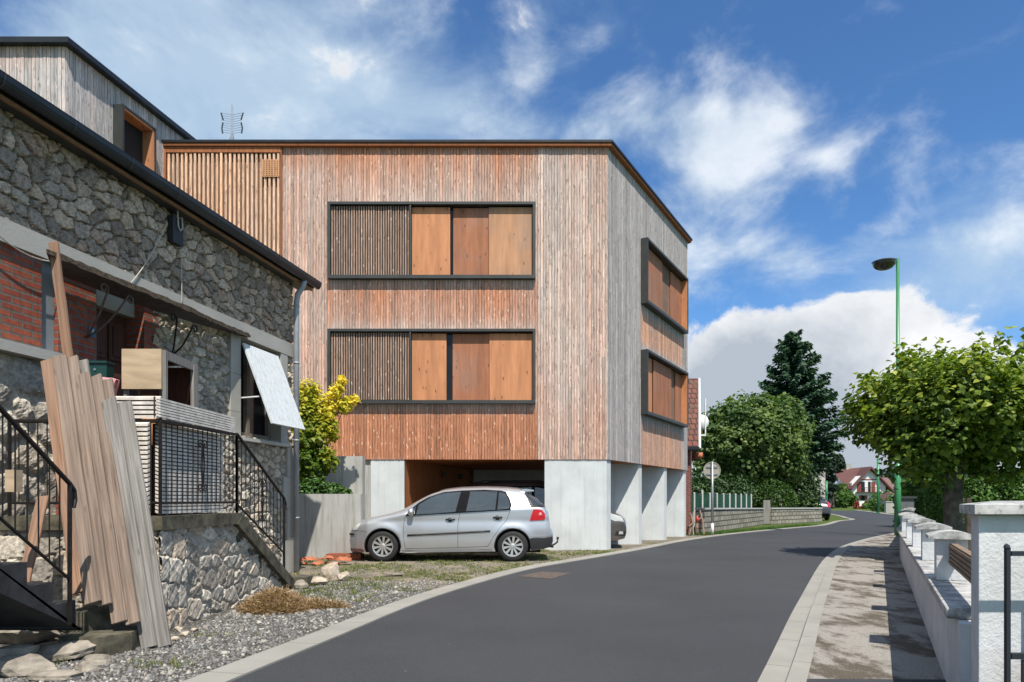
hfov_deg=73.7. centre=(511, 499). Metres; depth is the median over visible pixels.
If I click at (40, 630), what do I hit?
stone slab
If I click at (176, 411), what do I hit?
louvred shutter
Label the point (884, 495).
house
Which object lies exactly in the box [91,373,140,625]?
plank
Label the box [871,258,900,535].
street lamp
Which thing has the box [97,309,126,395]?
door
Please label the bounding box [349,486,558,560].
parked car
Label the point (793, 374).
conifer
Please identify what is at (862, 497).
window
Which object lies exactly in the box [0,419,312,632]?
stone terrace
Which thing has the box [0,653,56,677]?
stone slab
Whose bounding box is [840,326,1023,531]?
lime tree
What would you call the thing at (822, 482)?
white building
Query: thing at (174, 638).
stone
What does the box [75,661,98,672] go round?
stone slab
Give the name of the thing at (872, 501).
bush
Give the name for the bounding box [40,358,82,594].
plank
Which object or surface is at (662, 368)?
window
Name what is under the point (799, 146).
sky
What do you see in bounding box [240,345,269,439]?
window
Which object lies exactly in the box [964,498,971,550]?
garden post
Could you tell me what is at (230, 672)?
kerb
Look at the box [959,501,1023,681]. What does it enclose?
gate pillar
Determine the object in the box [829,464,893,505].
white house
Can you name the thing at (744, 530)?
verge grass
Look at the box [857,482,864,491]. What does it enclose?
window
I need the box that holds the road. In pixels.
[231,511,893,681]
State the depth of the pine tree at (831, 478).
74.54 m
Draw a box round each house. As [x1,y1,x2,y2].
[0,69,321,572]
[686,378,708,534]
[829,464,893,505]
[866,492,893,506]
[883,478,893,488]
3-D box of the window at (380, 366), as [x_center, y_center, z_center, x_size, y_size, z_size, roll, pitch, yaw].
[-1.943,-3.227,16.690,5.024,1.805,0.420,0,0,0]
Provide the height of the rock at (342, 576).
0.171 m
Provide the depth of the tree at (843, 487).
104.36 m
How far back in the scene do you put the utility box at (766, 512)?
33.67 m
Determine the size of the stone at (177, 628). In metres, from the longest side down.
0.087 x 0.070 x 0.056 m
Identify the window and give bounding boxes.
[113,103,156,172]
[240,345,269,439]
[327,201,535,280]
[327,329,535,404]
[641,237,688,334]
[641,349,688,427]
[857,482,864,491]
[859,495,866,499]
[868,482,874,491]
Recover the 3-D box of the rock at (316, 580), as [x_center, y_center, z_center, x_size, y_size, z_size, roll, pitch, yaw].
[-2.776,1.164,9.756,0.299,0.135,0.179,-1,-4,0]
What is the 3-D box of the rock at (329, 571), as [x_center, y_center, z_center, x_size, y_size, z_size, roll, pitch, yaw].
[-2.827,1.122,10.587,0.274,0.309,0.266,0,0,36]
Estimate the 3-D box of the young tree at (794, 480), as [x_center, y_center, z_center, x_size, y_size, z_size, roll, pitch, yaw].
[15.280,-1.048,37.669,2.327,4.668,2.250,0,0,27]
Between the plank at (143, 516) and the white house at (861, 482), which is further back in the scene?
the white house at (861, 482)
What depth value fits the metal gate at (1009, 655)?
2.85 m
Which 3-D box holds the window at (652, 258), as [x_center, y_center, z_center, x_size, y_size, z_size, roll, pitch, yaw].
[4.509,-6.270,20.492,0.470,1.780,4.068,0,0,30]
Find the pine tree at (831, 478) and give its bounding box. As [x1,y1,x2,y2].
[825,454,838,502]
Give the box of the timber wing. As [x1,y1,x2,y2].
[0,36,194,177]
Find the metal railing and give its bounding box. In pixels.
[152,423,222,513]
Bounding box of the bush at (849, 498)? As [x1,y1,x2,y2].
[835,490,859,507]
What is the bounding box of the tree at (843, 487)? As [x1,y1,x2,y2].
[829,482,847,507]
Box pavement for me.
[808,534,944,679]
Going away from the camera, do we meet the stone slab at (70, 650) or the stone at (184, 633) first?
the stone slab at (70, 650)
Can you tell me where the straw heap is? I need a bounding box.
[234,584,351,615]
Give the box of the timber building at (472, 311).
[162,139,692,549]
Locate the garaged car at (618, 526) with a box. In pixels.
[468,480,626,541]
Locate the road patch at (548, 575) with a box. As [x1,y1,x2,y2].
[521,572,568,578]
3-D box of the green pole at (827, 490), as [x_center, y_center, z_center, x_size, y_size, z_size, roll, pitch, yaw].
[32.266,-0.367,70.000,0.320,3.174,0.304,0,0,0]
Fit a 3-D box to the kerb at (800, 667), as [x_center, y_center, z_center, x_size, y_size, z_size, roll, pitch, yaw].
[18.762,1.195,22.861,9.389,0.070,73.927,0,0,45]
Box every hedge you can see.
[892,478,926,525]
[924,474,1023,524]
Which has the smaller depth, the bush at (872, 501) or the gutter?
the gutter
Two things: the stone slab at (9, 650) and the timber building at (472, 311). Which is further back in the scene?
the timber building at (472, 311)
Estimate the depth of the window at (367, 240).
16.60 m
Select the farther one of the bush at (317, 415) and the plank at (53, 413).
the bush at (317, 415)
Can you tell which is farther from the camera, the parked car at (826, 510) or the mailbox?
the parked car at (826, 510)
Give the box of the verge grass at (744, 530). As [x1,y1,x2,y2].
[687,524,816,535]
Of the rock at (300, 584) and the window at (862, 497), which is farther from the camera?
the window at (862, 497)
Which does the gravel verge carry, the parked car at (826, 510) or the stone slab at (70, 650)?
the stone slab at (70, 650)
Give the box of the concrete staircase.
[0,405,140,654]
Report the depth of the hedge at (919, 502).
28.82 m
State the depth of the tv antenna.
17.98 m
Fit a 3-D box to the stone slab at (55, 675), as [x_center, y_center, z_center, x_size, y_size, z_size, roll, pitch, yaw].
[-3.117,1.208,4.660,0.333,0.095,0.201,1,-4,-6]
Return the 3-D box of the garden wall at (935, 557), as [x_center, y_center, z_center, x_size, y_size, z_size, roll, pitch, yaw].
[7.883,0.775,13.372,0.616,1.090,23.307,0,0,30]
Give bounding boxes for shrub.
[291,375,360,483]
[779,451,827,511]
[875,490,891,494]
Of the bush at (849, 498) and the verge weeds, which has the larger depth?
the bush at (849, 498)
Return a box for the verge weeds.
[55,575,382,669]
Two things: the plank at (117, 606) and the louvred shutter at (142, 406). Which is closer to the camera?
the plank at (117, 606)
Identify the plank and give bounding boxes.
[22,495,47,581]
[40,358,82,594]
[51,355,101,605]
[68,355,111,606]
[75,371,127,624]
[79,359,89,372]
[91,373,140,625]
[101,396,156,648]
[103,378,114,398]
[117,401,171,647]
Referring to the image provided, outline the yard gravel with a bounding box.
[290,534,717,589]
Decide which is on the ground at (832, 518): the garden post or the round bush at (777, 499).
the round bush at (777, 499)
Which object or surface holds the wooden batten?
attached to the stone house at (151, 259)
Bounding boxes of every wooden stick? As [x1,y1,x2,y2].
[690,513,693,534]
[699,510,704,534]
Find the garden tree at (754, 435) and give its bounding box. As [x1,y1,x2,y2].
[692,389,816,502]
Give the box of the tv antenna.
[221,104,243,138]
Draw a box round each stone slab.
[0,630,60,644]
[0,644,39,656]
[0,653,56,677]
[26,630,52,631]
[26,669,83,681]
[36,640,95,661]
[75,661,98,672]
[83,654,111,664]
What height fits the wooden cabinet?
1.580 m
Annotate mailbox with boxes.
[89,361,114,377]
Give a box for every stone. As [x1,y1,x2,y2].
[171,636,179,640]
[174,626,182,630]
[179,631,189,636]
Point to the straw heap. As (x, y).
(281, 600)
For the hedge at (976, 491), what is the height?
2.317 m
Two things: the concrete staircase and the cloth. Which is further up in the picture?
the cloth
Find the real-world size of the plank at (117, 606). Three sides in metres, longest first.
2.280 x 0.130 x 0.028 m
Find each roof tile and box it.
[303,557,318,559]
[309,560,324,565]
[338,556,351,561]
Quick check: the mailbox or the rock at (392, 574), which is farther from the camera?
the rock at (392, 574)
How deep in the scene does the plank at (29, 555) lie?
5.75 m
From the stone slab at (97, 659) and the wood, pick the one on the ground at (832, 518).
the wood
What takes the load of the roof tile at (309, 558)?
on the roof tile at (319, 562)
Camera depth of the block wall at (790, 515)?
35.52 m
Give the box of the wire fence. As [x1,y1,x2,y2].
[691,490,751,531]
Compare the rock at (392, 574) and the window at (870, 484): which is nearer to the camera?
the rock at (392, 574)
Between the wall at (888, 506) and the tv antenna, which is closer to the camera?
the tv antenna
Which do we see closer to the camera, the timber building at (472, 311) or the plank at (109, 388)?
the plank at (109, 388)
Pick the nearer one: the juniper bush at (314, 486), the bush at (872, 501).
the juniper bush at (314, 486)
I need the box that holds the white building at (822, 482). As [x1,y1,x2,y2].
[770,471,824,506]
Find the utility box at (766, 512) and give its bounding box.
[763,500,769,523]
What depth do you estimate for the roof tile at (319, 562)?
12.67 m
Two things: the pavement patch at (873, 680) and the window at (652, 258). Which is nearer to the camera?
the pavement patch at (873, 680)
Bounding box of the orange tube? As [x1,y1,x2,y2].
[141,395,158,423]
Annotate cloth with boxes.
[103,377,119,395]
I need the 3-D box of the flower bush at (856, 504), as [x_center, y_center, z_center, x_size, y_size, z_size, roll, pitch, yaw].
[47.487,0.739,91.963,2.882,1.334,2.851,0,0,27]
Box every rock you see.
[294,580,308,589]
[311,576,327,584]
[320,562,339,579]
[337,571,349,580]
[382,573,403,575]
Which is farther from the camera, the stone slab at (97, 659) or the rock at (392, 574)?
the rock at (392, 574)
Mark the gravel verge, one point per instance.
(198, 622)
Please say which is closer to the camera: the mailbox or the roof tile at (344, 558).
the mailbox
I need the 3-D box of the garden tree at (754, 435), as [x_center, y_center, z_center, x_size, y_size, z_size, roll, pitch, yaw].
[13.362,-2.471,37.834,6.955,7.527,6.370,0,0,0]
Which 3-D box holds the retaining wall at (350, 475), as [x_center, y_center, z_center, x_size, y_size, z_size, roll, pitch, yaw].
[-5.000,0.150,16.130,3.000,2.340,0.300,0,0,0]
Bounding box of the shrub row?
[692,471,769,523]
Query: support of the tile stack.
on the yard gravel
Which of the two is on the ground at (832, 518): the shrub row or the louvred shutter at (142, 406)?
the shrub row
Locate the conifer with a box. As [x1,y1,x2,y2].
[757,329,853,477]
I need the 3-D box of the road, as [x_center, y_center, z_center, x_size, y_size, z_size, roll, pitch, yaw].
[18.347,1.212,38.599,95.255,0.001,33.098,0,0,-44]
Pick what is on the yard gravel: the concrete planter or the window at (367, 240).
the concrete planter
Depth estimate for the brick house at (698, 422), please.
24.71 m
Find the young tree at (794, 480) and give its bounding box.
[775,444,811,503]
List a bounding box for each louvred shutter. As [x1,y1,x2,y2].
[115,396,162,417]
[135,422,150,512]
[153,396,234,432]
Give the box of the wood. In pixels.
[692,466,1016,488]
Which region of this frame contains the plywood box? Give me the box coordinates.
[5,470,22,491]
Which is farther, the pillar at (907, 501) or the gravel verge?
the pillar at (907, 501)
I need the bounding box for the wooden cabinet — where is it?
[122,349,197,514]
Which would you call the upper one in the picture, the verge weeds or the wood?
the wood
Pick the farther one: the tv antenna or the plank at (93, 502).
the tv antenna
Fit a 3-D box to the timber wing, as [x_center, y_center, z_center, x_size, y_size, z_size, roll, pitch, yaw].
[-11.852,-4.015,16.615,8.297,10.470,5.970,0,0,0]
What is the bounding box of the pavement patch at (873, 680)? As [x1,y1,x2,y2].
[807,679,945,681]
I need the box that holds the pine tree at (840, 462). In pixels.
[831,453,845,508]
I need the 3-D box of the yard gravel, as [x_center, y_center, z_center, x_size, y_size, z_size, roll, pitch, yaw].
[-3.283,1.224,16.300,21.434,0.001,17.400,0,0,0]
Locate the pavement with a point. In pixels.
(872, 625)
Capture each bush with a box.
[299,478,352,493]
[739,477,799,507]
[835,490,859,507]
[853,500,867,508]
[866,493,893,511]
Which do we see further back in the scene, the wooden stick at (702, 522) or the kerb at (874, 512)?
the kerb at (874, 512)
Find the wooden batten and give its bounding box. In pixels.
[48,241,72,357]
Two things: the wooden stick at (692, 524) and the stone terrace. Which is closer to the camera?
the stone terrace
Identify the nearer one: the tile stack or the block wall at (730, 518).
the tile stack
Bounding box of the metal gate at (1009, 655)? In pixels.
[1003,543,1023,681]
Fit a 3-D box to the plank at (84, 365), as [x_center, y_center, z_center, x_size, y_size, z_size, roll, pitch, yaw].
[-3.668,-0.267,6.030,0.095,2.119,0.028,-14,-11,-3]
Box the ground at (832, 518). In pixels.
[691,506,893,533]
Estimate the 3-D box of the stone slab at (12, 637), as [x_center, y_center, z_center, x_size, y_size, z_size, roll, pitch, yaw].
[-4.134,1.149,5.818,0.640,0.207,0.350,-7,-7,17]
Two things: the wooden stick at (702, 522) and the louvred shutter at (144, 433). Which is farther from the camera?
the wooden stick at (702, 522)
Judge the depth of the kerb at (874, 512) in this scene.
62.35 m
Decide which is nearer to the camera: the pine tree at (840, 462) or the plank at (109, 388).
the plank at (109, 388)
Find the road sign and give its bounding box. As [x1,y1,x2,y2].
[703,461,720,534]
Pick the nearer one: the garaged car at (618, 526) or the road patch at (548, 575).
the road patch at (548, 575)
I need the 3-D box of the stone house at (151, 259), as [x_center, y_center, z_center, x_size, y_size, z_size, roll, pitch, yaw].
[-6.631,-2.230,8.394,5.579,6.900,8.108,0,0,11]
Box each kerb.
[182,514,854,681]
[786,533,893,681]
[853,510,893,514]
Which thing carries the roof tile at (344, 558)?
on the roof tile
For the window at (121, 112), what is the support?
in the timber wing
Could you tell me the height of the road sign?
2.540 m
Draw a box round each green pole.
[826,481,827,500]
[876,459,879,512]
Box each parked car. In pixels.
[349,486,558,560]
[803,497,830,519]
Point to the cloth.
(116, 383)
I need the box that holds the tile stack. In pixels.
[326,553,363,559]
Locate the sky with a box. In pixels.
[0,0,1023,477]
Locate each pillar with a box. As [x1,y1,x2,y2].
[891,496,916,509]
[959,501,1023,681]
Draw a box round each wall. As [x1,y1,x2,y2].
[299,456,364,519]
[695,508,763,532]
[769,508,822,524]
[883,501,893,512]
[896,507,970,681]
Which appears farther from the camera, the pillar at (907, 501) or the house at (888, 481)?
the house at (888, 481)
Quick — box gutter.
[758,536,875,681]
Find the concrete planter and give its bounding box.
[299,494,361,558]
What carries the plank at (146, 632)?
on the gravel verge
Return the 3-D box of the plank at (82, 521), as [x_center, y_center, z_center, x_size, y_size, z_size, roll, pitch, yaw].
[-3.684,-0.236,5.760,0.130,2.333,0.030,-17,-17,-5]
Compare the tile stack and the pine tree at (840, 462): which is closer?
the tile stack
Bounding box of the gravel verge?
[0,580,427,681]
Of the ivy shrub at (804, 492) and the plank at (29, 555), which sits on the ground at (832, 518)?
the ivy shrub at (804, 492)
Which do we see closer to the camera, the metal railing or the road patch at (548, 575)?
the metal railing
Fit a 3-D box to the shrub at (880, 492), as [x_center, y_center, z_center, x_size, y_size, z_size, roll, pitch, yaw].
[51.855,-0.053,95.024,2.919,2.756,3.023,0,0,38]

